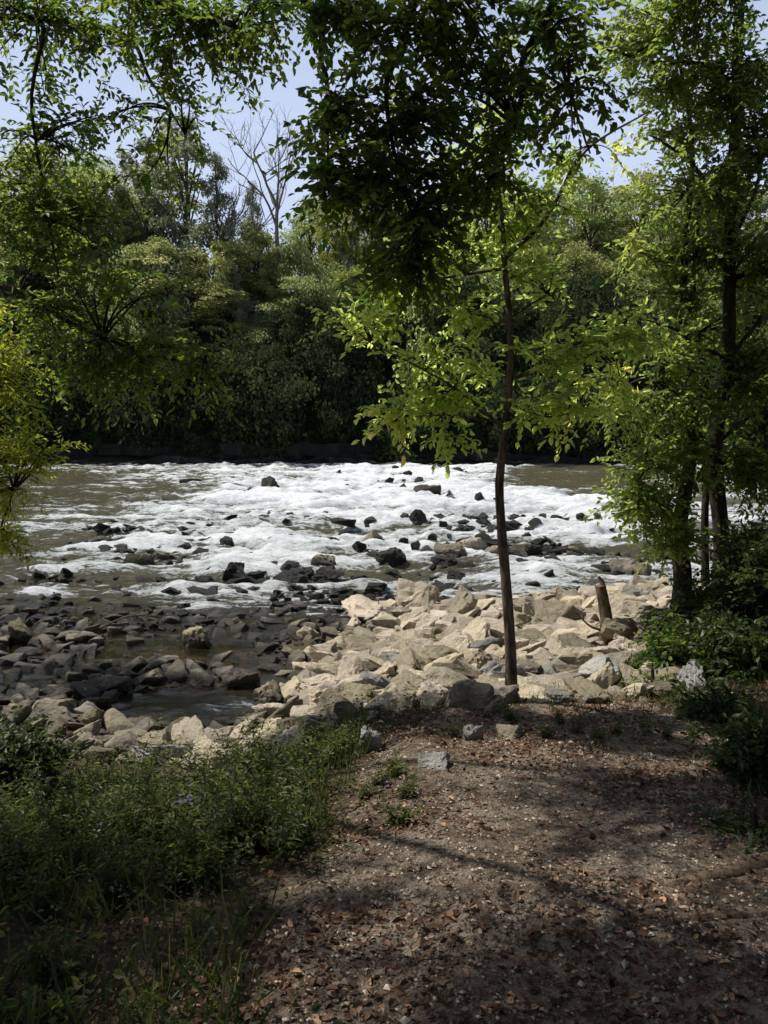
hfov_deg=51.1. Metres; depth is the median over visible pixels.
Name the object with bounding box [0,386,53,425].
bank shrub
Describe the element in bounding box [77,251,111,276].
bank shrub
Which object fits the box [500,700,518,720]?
weed
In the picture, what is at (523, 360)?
bank shrub
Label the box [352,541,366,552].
rock
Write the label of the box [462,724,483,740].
boulder
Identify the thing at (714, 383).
bank shrub
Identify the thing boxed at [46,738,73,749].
rock
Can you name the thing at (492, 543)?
rock
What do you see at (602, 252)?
bank shrub
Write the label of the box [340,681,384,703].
rock
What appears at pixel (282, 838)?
weed
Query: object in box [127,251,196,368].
bank shrub
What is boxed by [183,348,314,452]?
bank shrub
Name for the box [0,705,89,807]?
leafy shrub
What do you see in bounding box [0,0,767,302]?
sky
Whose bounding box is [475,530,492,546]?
rock
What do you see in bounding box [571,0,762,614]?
bank tree
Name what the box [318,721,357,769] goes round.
weed
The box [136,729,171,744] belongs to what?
boulder
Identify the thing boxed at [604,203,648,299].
bank tree
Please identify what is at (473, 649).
rock
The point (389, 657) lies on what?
rock
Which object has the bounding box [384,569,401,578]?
rock
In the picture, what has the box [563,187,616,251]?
bank shrub
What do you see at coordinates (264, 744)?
weed
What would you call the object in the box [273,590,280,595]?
rock
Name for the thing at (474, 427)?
bank shrub
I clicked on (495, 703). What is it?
boulder
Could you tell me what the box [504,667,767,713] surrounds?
grass
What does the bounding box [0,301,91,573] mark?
willowy shrub
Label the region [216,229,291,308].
bank shrub
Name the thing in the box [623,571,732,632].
leafy shrub
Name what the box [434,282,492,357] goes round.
bank shrub
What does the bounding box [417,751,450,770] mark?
boulder
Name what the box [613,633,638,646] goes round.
rock
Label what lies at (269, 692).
boulder
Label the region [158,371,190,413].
bank shrub
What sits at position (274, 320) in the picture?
bank shrub
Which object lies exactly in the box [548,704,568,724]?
weed
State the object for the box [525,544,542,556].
rock
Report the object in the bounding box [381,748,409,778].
weed
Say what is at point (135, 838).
weed
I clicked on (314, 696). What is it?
rock
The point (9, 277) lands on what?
bank shrub
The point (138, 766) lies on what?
weed
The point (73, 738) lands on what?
rock
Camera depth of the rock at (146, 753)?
6.44 m
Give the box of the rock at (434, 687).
[418,680,448,700]
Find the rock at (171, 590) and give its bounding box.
[161,587,180,594]
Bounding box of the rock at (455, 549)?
[434,543,466,556]
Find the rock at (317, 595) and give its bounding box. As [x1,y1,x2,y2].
[309,593,324,602]
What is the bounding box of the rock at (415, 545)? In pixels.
[410,541,419,549]
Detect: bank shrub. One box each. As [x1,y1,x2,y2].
[0,235,20,332]
[0,262,22,298]
[0,290,14,324]
[0,290,45,354]
[0,323,104,433]
[0,355,36,411]
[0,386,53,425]
[0,415,14,446]
[1,255,60,298]
[3,380,51,447]
[9,381,81,450]
[24,209,92,288]
[27,321,81,365]
[46,311,117,353]
[57,260,96,308]
[60,380,133,440]
[63,280,125,374]
[74,409,118,455]
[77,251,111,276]
[79,296,157,401]
[92,184,142,273]
[93,320,239,444]
[101,405,127,443]
[106,405,174,459]
[107,244,159,327]
[115,367,158,427]
[120,292,143,328]
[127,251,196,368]
[131,233,198,303]
[134,383,196,451]
[142,408,182,436]
[146,288,192,332]
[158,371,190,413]
[163,329,201,382]
[166,216,241,294]
[170,257,189,291]
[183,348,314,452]
[185,342,213,403]
[188,239,237,324]
[211,215,280,299]
[213,384,280,442]
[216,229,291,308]
[220,262,244,317]
[220,326,281,362]
[225,342,295,401]
[227,354,322,458]
[231,295,265,353]
[232,375,287,445]
[257,255,290,312]
[257,297,311,350]
[260,423,305,461]
[265,235,321,303]
[274,288,322,379]
[278,342,306,376]
[279,369,312,415]
[284,272,336,350]
[285,326,389,418]
[293,278,339,320]
[304,379,324,403]
[305,296,384,441]
[312,361,359,443]
[314,262,358,311]
[326,289,367,338]
[331,223,388,298]
[332,204,398,261]
[356,376,431,463]
[359,301,399,367]
[359,343,395,380]
[364,357,387,400]
[379,278,437,349]
[380,423,435,460]
[383,269,467,374]
[390,363,437,441]
[402,399,451,461]
[421,390,475,441]
[422,331,518,441]
[423,349,464,390]
[429,317,485,386]
[429,331,466,386]
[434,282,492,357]
[452,223,485,270]
[458,407,494,447]
[463,242,500,300]
[465,262,512,344]
[466,371,570,454]
[475,235,521,291]
[490,261,516,301]
[490,375,520,408]
[501,362,532,375]
[502,341,590,412]
[503,290,538,332]
[503,304,599,399]
[510,254,579,298]
[510,417,533,451]
[517,225,565,279]
[518,253,553,295]
[518,264,620,314]
[520,411,569,454]
[536,375,637,458]
[552,269,639,378]
[556,251,585,272]
[559,228,595,262]
[561,356,594,420]
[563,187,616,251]
[575,422,644,463]
[580,247,621,299]
[582,337,659,443]
[591,345,666,424]
[593,261,646,325]
[603,227,651,304]
[614,304,684,443]
[620,333,741,411]
[621,389,738,452]
[625,210,700,323]
[674,322,766,435]
[684,368,767,456]
[689,295,742,368]
[698,269,722,305]
[701,284,722,307]
[735,320,767,373]
[736,283,767,338]
[741,406,767,451]
[743,295,767,333]
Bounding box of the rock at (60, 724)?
[38,714,67,739]
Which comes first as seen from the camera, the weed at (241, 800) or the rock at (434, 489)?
the weed at (241, 800)
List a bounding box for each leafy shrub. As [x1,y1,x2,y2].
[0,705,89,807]
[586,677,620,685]
[620,656,686,687]
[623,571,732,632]
[624,603,729,676]
[660,672,764,725]
[673,609,767,687]
[673,688,767,795]
[680,518,767,636]
[683,791,767,852]
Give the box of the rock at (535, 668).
[492,659,542,673]
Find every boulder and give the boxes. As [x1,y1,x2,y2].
[8,617,34,646]
[87,673,135,694]
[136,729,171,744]
[182,626,212,654]
[221,669,260,693]
[252,680,282,710]
[274,716,300,734]
[296,626,319,640]
[326,636,343,650]
[341,594,382,623]
[347,613,360,626]
[359,725,382,752]
[364,683,419,712]
[394,578,439,608]
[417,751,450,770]
[446,584,477,613]
[459,648,485,668]
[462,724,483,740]
[484,694,506,713]
[496,724,526,739]
[522,602,534,616]
[531,599,586,624]
[549,646,592,664]
[609,597,663,628]
[621,583,648,596]
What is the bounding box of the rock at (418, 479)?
[414,477,422,481]
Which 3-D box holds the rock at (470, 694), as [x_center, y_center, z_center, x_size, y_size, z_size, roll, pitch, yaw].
[0.624,1.361,5.900,0.378,0.275,0.272,3,-5,11]
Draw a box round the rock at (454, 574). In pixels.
[446,568,465,579]
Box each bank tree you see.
[0,139,110,262]
[0,174,19,250]
[0,251,70,322]
[9,153,165,270]
[39,260,103,320]
[52,167,140,274]
[99,157,224,273]
[101,240,234,324]
[112,110,227,259]
[114,138,179,249]
[183,281,252,342]
[200,150,240,275]
[236,180,262,255]
[240,227,274,298]
[254,275,346,328]
[274,193,347,283]
[280,196,338,283]
[301,208,366,279]
[325,204,392,266]
[328,264,382,311]
[344,189,412,260]
[411,195,482,279]
[419,274,517,350]
[462,190,512,269]
[464,174,565,254]
[495,297,612,356]
[497,243,567,313]
[529,206,579,246]
[533,185,574,254]
[537,241,616,311]
[547,171,646,284]
[556,184,623,257]
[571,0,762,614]
[587,0,767,596]
[601,162,678,294]
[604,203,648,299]
[610,262,678,326]
[637,172,743,282]
[689,251,767,317]
[702,179,767,292]
[738,189,767,241]
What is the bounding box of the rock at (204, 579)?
[195,575,214,582]
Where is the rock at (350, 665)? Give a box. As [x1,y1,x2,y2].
[337,654,370,679]
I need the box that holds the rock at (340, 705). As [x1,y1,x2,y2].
[333,700,362,724]
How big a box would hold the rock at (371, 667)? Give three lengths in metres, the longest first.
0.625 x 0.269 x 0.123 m
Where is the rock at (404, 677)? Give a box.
[389,669,422,688]
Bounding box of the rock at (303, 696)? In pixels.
[287,691,309,704]
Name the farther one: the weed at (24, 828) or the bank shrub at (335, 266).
the bank shrub at (335, 266)
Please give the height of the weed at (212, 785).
0.675 m
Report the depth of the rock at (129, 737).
6.74 m
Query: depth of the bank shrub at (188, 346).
51.99 m
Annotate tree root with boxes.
[669,853,767,886]
[673,909,767,923]
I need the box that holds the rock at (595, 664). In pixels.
[578,654,620,676]
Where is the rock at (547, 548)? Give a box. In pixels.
[543,545,554,552]
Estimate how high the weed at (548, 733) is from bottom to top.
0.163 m
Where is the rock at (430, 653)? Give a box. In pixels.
[418,645,458,664]
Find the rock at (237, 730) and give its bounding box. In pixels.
[228,714,256,739]
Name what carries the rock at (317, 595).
in the water
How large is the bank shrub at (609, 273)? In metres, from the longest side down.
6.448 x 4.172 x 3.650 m
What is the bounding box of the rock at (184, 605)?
[177,603,189,607]
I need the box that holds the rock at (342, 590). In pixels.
[330,587,350,593]
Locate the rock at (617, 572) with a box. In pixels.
[612,570,624,574]
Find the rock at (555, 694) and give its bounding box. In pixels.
[543,689,573,702]
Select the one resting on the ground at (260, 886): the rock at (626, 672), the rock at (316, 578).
the rock at (626, 672)
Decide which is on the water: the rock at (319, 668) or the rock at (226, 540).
the rock at (226, 540)
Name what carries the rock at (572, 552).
on the water
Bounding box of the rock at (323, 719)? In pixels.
[294,715,337,735]
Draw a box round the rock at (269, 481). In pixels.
[261,476,279,487]
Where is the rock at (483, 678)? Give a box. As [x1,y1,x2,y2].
[475,674,495,682]
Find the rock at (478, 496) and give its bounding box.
[474,492,483,500]
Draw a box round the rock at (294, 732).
[271,727,305,754]
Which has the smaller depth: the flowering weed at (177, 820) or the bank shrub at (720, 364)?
the flowering weed at (177, 820)
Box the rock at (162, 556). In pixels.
[154,550,177,561]
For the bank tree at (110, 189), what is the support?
on the ground at (260, 886)
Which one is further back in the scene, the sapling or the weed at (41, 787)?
the sapling
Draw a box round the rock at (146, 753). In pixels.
[131,744,189,765]
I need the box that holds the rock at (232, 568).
[222,562,244,580]
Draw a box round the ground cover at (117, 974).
[0,676,447,1023]
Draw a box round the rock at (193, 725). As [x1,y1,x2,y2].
[171,715,207,744]
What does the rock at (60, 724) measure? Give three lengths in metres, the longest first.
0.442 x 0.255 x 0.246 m
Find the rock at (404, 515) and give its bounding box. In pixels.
[400,512,408,517]
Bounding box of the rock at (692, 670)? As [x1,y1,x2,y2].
[677,659,706,688]
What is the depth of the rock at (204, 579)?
14.31 m
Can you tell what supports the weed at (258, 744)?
on the ground at (260, 886)
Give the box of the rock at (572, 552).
[566,546,580,554]
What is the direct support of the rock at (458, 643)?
on the ground at (260, 886)
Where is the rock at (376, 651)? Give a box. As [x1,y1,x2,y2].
[371,645,385,657]
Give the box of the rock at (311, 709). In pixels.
[307,704,316,714]
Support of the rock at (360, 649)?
on the ground at (260, 886)
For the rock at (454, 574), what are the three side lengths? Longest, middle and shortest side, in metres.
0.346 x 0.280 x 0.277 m
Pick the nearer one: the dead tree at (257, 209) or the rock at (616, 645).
the rock at (616, 645)
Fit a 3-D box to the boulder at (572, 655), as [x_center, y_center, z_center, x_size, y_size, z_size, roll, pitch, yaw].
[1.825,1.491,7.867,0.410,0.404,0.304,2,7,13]
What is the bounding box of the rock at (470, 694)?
[443,679,494,709]
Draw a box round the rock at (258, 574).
[247,570,264,579]
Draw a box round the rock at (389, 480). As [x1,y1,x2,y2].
[385,477,393,482]
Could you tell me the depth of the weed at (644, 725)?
5.17 m
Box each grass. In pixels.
[0,692,379,1023]
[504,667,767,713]
[632,670,767,814]
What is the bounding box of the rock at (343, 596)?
[339,594,348,598]
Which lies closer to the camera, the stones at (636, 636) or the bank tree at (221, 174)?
the stones at (636, 636)
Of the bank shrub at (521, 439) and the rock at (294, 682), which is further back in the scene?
the bank shrub at (521, 439)
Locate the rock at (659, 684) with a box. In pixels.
[646,681,673,695]
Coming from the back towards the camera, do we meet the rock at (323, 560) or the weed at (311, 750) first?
the rock at (323, 560)
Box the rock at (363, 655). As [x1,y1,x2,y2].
[335,649,377,672]
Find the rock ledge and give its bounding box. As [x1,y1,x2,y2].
[0,440,767,465]
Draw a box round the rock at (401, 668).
[394,664,412,676]
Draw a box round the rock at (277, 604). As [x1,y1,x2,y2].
[269,601,286,609]
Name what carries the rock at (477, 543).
on the water
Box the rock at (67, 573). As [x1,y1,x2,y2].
[60,568,73,578]
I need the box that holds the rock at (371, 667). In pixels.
[362,660,379,671]
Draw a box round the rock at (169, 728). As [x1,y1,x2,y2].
[163,716,184,735]
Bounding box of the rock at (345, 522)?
[330,518,356,527]
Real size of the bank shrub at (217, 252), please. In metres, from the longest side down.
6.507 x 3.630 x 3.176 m
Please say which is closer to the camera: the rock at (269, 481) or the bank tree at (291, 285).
the rock at (269, 481)
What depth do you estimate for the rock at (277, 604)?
12.51 m
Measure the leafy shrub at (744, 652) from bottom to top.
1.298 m
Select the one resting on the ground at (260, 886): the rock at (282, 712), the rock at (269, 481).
the rock at (282, 712)
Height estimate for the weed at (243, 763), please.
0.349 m
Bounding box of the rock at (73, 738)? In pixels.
[68,731,85,740]
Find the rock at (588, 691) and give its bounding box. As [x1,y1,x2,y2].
[562,677,608,703]
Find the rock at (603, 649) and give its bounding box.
[589,646,609,653]
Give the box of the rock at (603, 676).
[587,662,622,688]
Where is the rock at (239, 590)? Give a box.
[231,586,247,593]
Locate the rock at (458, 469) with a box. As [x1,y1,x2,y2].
[453,467,463,471]
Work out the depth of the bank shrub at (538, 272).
55.60 m
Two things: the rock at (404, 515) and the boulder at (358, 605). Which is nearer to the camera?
the boulder at (358, 605)
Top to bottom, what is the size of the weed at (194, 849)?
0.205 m
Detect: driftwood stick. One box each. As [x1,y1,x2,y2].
[98,615,161,629]
[179,478,201,482]
[552,547,584,553]
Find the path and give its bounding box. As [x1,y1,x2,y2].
[254,696,767,1023]
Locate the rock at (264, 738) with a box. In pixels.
[227,734,277,767]
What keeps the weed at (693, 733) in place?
on the path
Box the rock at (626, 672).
[618,663,648,687]
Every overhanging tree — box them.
[0,0,347,431]
[252,0,661,355]
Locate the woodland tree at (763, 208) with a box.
[759,199,767,238]
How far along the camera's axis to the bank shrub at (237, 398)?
49.50 m
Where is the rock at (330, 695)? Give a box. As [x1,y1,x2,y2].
[314,684,343,715]
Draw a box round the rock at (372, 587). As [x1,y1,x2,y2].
[363,582,386,593]
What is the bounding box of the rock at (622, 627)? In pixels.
[599,617,638,638]
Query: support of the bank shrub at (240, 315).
on the ground at (260, 886)
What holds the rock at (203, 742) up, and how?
on the ground at (260, 886)
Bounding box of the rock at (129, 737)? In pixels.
[104,731,138,756]
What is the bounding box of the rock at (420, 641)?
[405,638,434,646]
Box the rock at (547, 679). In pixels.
[527,675,564,687]
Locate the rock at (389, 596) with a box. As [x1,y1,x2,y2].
[384,594,394,600]
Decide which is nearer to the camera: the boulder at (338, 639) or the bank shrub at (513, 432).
the boulder at (338, 639)
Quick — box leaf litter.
[0,673,767,1023]
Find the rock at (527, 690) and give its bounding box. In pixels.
[498,678,548,701]
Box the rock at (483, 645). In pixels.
[470,638,504,650]
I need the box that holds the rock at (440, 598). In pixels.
[436,596,445,603]
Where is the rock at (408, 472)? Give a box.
[403,470,412,474]
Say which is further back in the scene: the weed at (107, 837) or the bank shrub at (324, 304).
the bank shrub at (324, 304)
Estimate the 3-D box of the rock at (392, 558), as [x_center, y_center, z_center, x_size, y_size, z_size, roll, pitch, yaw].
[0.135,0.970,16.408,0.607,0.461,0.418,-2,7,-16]
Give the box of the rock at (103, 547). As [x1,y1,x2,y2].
[98,545,109,550]
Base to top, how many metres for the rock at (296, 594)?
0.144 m
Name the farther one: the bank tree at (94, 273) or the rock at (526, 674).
the bank tree at (94, 273)
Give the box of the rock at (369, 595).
[365,593,376,597]
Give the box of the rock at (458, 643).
[441,635,470,651]
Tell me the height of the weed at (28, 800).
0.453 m
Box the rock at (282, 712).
[256,695,302,729]
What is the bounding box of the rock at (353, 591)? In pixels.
[348,589,358,594]
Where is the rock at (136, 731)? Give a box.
[114,727,148,737]
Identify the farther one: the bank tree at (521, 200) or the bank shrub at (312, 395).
the bank tree at (521, 200)
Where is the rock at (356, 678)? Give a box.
[333,672,388,686]
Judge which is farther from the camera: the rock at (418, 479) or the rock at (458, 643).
the rock at (418, 479)
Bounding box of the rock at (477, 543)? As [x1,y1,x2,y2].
[457,537,486,549]
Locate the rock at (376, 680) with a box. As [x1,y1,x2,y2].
[362,671,391,687]
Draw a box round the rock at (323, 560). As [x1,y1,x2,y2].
[311,554,335,565]
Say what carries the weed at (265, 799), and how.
on the ground at (260, 886)
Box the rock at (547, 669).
[536,658,565,674]
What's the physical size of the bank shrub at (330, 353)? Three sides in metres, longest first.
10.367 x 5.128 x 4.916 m
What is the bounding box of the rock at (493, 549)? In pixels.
[483,545,497,553]
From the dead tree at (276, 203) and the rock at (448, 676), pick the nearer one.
the rock at (448, 676)
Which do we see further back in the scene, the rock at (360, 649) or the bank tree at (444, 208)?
the bank tree at (444, 208)
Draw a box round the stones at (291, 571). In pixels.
[0,468,693,633]
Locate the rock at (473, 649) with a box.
[468,647,477,651]
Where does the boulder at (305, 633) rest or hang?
on the ground at (260, 886)
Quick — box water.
[0,461,767,721]
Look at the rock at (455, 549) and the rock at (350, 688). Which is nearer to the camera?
the rock at (350, 688)
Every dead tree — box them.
[197,185,252,300]
[218,104,307,295]
[239,176,287,300]
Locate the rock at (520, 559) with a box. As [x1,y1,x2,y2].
[516,558,527,561]
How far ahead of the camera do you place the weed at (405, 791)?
4.05 m
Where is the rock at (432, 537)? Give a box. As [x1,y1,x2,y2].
[427,534,436,540]
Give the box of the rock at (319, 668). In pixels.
[304,662,337,674]
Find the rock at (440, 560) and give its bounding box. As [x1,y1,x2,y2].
[431,555,456,565]
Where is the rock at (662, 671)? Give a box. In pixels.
[648,666,682,683]
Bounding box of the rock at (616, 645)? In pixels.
[607,636,636,652]
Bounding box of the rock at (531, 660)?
[526,659,539,662]
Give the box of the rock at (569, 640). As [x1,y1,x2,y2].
[558,633,592,647]
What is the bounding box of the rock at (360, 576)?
[352,575,367,579]
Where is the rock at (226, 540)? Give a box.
[219,536,234,545]
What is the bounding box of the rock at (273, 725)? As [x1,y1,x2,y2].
[252,717,280,734]
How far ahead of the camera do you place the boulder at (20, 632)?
10.58 m
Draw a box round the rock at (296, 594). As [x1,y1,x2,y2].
[293,591,303,597]
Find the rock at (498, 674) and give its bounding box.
[489,671,504,677]
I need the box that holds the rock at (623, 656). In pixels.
[605,650,635,666]
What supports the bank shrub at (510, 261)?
on the ground at (260, 886)
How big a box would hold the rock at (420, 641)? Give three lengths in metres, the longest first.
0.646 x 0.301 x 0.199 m
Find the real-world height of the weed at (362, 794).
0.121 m
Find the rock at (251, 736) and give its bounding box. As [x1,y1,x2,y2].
[239,734,265,742]
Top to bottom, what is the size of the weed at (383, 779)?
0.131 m
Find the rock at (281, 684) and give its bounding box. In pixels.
[279,682,283,697]
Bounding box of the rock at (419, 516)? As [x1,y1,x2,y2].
[409,509,427,525]
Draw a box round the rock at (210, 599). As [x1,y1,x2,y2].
[206,597,219,601]
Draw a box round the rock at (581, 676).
[552,673,590,679]
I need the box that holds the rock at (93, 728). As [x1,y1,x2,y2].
[65,719,101,738]
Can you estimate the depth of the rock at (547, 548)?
17.75 m
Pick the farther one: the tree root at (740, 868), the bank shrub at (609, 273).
the bank shrub at (609, 273)
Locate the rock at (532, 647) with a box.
[516,641,546,652]
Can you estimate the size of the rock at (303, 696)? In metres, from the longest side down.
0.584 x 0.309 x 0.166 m
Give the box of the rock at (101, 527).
[91,523,110,533]
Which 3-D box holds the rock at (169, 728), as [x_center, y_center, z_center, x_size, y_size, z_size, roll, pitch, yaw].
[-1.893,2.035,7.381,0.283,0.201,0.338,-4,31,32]
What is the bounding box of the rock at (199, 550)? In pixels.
[191,547,208,554]
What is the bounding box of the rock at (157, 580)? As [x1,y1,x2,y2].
[155,578,164,582]
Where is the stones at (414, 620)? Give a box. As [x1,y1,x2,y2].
[169,573,710,764]
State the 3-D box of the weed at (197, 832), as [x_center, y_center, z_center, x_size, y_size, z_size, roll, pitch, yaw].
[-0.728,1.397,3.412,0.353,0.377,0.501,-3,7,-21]
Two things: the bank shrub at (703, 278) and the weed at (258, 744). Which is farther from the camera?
the bank shrub at (703, 278)
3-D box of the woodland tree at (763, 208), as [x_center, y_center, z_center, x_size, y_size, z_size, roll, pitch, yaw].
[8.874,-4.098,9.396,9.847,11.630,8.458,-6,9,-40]
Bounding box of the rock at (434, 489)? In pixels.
[413,484,440,494]
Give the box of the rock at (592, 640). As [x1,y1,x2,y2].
[585,637,598,646]
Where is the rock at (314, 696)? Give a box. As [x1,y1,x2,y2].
[308,688,326,705]
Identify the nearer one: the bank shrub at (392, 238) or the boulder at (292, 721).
the boulder at (292, 721)
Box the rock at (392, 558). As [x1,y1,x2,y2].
[374,548,406,567]
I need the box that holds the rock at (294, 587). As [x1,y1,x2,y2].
[289,584,302,589]
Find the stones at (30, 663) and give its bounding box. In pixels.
[0,595,451,770]
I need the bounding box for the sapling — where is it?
[297,64,675,701]
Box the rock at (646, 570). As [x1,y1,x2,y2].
[632,563,651,575]
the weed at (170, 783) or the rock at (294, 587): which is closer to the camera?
the weed at (170, 783)
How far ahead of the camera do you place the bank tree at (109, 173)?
58.27 m
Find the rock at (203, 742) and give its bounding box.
[193,737,225,768]
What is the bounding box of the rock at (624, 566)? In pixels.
[609,558,635,574]
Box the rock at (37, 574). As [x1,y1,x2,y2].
[31,569,45,578]
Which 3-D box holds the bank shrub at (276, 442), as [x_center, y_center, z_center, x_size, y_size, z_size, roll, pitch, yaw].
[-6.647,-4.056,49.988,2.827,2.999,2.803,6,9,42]
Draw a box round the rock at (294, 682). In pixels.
[281,676,301,698]
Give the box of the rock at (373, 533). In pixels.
[363,529,381,540]
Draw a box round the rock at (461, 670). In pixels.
[428,663,474,679]
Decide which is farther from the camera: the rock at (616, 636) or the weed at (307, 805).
the rock at (616, 636)
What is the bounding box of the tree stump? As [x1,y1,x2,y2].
[576,576,613,645]
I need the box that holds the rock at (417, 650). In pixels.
[411,646,421,654]
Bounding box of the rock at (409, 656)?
[396,646,424,670]
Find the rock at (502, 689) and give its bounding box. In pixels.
[488,680,518,702]
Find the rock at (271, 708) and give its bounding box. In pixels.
[251,703,283,714]
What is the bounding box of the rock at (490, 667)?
[479,661,531,674]
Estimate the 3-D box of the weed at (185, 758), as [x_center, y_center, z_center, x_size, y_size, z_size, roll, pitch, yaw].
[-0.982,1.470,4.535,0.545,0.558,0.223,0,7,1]
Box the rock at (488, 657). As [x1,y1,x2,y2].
[477,649,501,662]
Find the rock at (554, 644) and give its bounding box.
[543,636,564,651]
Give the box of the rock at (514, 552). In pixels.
[508,549,522,556]
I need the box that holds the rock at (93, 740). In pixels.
[74,732,103,753]
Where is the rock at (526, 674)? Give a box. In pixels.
[519,672,535,676]
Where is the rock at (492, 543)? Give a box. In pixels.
[488,540,497,545]
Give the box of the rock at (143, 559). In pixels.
[124,553,153,564]
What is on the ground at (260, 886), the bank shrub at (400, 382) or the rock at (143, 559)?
the bank shrub at (400, 382)
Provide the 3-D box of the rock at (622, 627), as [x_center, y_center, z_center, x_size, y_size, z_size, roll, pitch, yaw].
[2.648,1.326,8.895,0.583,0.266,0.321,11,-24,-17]
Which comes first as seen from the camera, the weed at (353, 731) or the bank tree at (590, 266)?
the weed at (353, 731)
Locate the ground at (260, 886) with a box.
[0,296,767,1023]
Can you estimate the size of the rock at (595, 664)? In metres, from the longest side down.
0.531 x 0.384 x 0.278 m
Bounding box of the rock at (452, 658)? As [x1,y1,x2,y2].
[424,652,463,671]
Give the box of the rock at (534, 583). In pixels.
[525,581,540,585]
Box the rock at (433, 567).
[429,562,436,570]
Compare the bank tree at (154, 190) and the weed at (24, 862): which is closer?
the weed at (24, 862)
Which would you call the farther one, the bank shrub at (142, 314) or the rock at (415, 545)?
the bank shrub at (142, 314)
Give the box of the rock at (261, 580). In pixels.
[255,578,267,583]
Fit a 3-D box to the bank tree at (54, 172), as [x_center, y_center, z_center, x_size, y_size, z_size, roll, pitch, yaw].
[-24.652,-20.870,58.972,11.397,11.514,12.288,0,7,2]
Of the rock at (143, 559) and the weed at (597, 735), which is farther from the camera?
the rock at (143, 559)
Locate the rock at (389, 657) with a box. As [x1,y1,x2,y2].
[379,652,422,661]
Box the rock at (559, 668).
[552,664,582,672]
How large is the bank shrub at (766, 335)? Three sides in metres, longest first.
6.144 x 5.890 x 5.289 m
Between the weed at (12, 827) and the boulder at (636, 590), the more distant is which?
the boulder at (636, 590)
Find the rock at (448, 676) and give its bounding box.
[421,666,469,689]
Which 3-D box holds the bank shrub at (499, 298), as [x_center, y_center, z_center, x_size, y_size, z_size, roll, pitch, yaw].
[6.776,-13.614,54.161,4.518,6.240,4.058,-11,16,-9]
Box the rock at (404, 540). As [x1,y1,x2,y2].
[398,537,408,543]
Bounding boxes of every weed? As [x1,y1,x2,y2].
[0,750,53,823]
[0,782,12,806]
[0,782,19,822]
[0,788,22,814]
[0,793,52,822]
[0,793,78,840]
[0,803,50,864]
[0,811,33,858]
[0,814,14,843]
[0,819,72,868]
[0,824,22,863]
[0,825,54,880]
[0,831,68,894]
[0,853,67,912]
[0,973,101,1023]
[2,774,46,803]
[3,818,59,854]
[3,905,103,997]
[11,792,48,818]
[12,777,38,821]
[13,745,152,840]
[15,866,76,925]
[16,776,41,832]
[17,833,74,880]
[25,768,87,850]
[37,763,146,823]
[47,817,115,882]
[49,793,81,814]
[61,788,121,838]
[61,803,140,828]
[63,740,158,843]
[63,798,119,855]
[65,804,147,895]
[67,752,119,820]
[81,714,174,821]
[84,786,170,842]
[85,772,122,809]
[85,820,173,909]
[91,784,179,858]
[94,820,126,859]
[102,814,190,857]
[109,978,220,1023]
[115,787,158,836]
[120,784,158,815]
[121,808,196,859]
[137,771,191,809]
[139,782,213,827]
[140,835,200,898]
[147,769,213,840]
[149,782,218,868]
[155,776,174,804]
[157,768,183,799]
[161,755,197,799]
[163,730,250,794]
[165,737,218,801]
[165,762,212,788]
[170,791,243,878]
[172,769,193,802]
[173,748,264,851]
[173,772,256,801]
[176,745,226,821]
[177,771,238,816]
[178,832,223,867]
[180,779,283,861]
[181,807,256,897]
[186,806,279,855]
[188,775,252,822]
[189,738,273,788]
[190,778,252,841]
[193,725,266,843]
[211,716,299,783]
[212,736,318,810]
[220,781,272,856]
[221,784,271,828]
[225,744,298,784]
[227,731,290,767]
[230,750,273,801]
[236,714,310,779]
[237,711,282,790]
[247,772,336,839]
[249,791,284,818]
[251,737,333,798]
[253,776,310,810]
[261,794,334,852]
[265,752,317,862]
[278,779,325,823]
[294,760,317,789]
[295,720,327,750]
[296,728,345,769]
[301,741,327,766]
[318,721,353,757]
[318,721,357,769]
[324,718,362,748]
[357,777,382,799]
[364,761,394,787]
[378,701,408,724]
[380,779,428,827]
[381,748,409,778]
[394,757,424,798]
[445,718,464,738]
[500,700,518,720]
[532,720,553,738]
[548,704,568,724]
[564,709,598,734]
[589,723,606,738]
[603,720,623,734]
[637,697,664,733]
[651,719,680,739]
[680,718,699,738]
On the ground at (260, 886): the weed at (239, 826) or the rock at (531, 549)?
the weed at (239, 826)
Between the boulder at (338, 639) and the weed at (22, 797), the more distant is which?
the boulder at (338, 639)
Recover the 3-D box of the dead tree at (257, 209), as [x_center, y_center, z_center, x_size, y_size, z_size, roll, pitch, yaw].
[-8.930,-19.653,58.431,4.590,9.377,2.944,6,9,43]
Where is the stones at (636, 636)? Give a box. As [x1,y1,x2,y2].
[328,599,706,722]
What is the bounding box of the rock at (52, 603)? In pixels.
[44,601,55,605]
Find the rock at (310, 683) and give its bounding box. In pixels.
[300,673,336,691]
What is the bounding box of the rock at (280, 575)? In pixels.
[273,572,287,580]
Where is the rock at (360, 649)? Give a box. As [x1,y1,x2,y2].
[350,647,367,651]
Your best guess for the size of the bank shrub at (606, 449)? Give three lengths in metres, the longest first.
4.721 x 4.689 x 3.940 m
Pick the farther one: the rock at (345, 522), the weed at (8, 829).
the rock at (345, 522)
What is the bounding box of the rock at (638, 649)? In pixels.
[632,642,657,668]
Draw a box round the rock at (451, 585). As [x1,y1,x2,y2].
[446,583,455,587]
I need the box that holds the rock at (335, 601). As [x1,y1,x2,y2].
[330,598,341,606]
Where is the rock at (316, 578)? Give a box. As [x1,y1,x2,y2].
[311,575,327,581]
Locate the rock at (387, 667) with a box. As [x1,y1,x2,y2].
[373,661,394,677]
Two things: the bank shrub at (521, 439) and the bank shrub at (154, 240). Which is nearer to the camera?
the bank shrub at (521, 439)

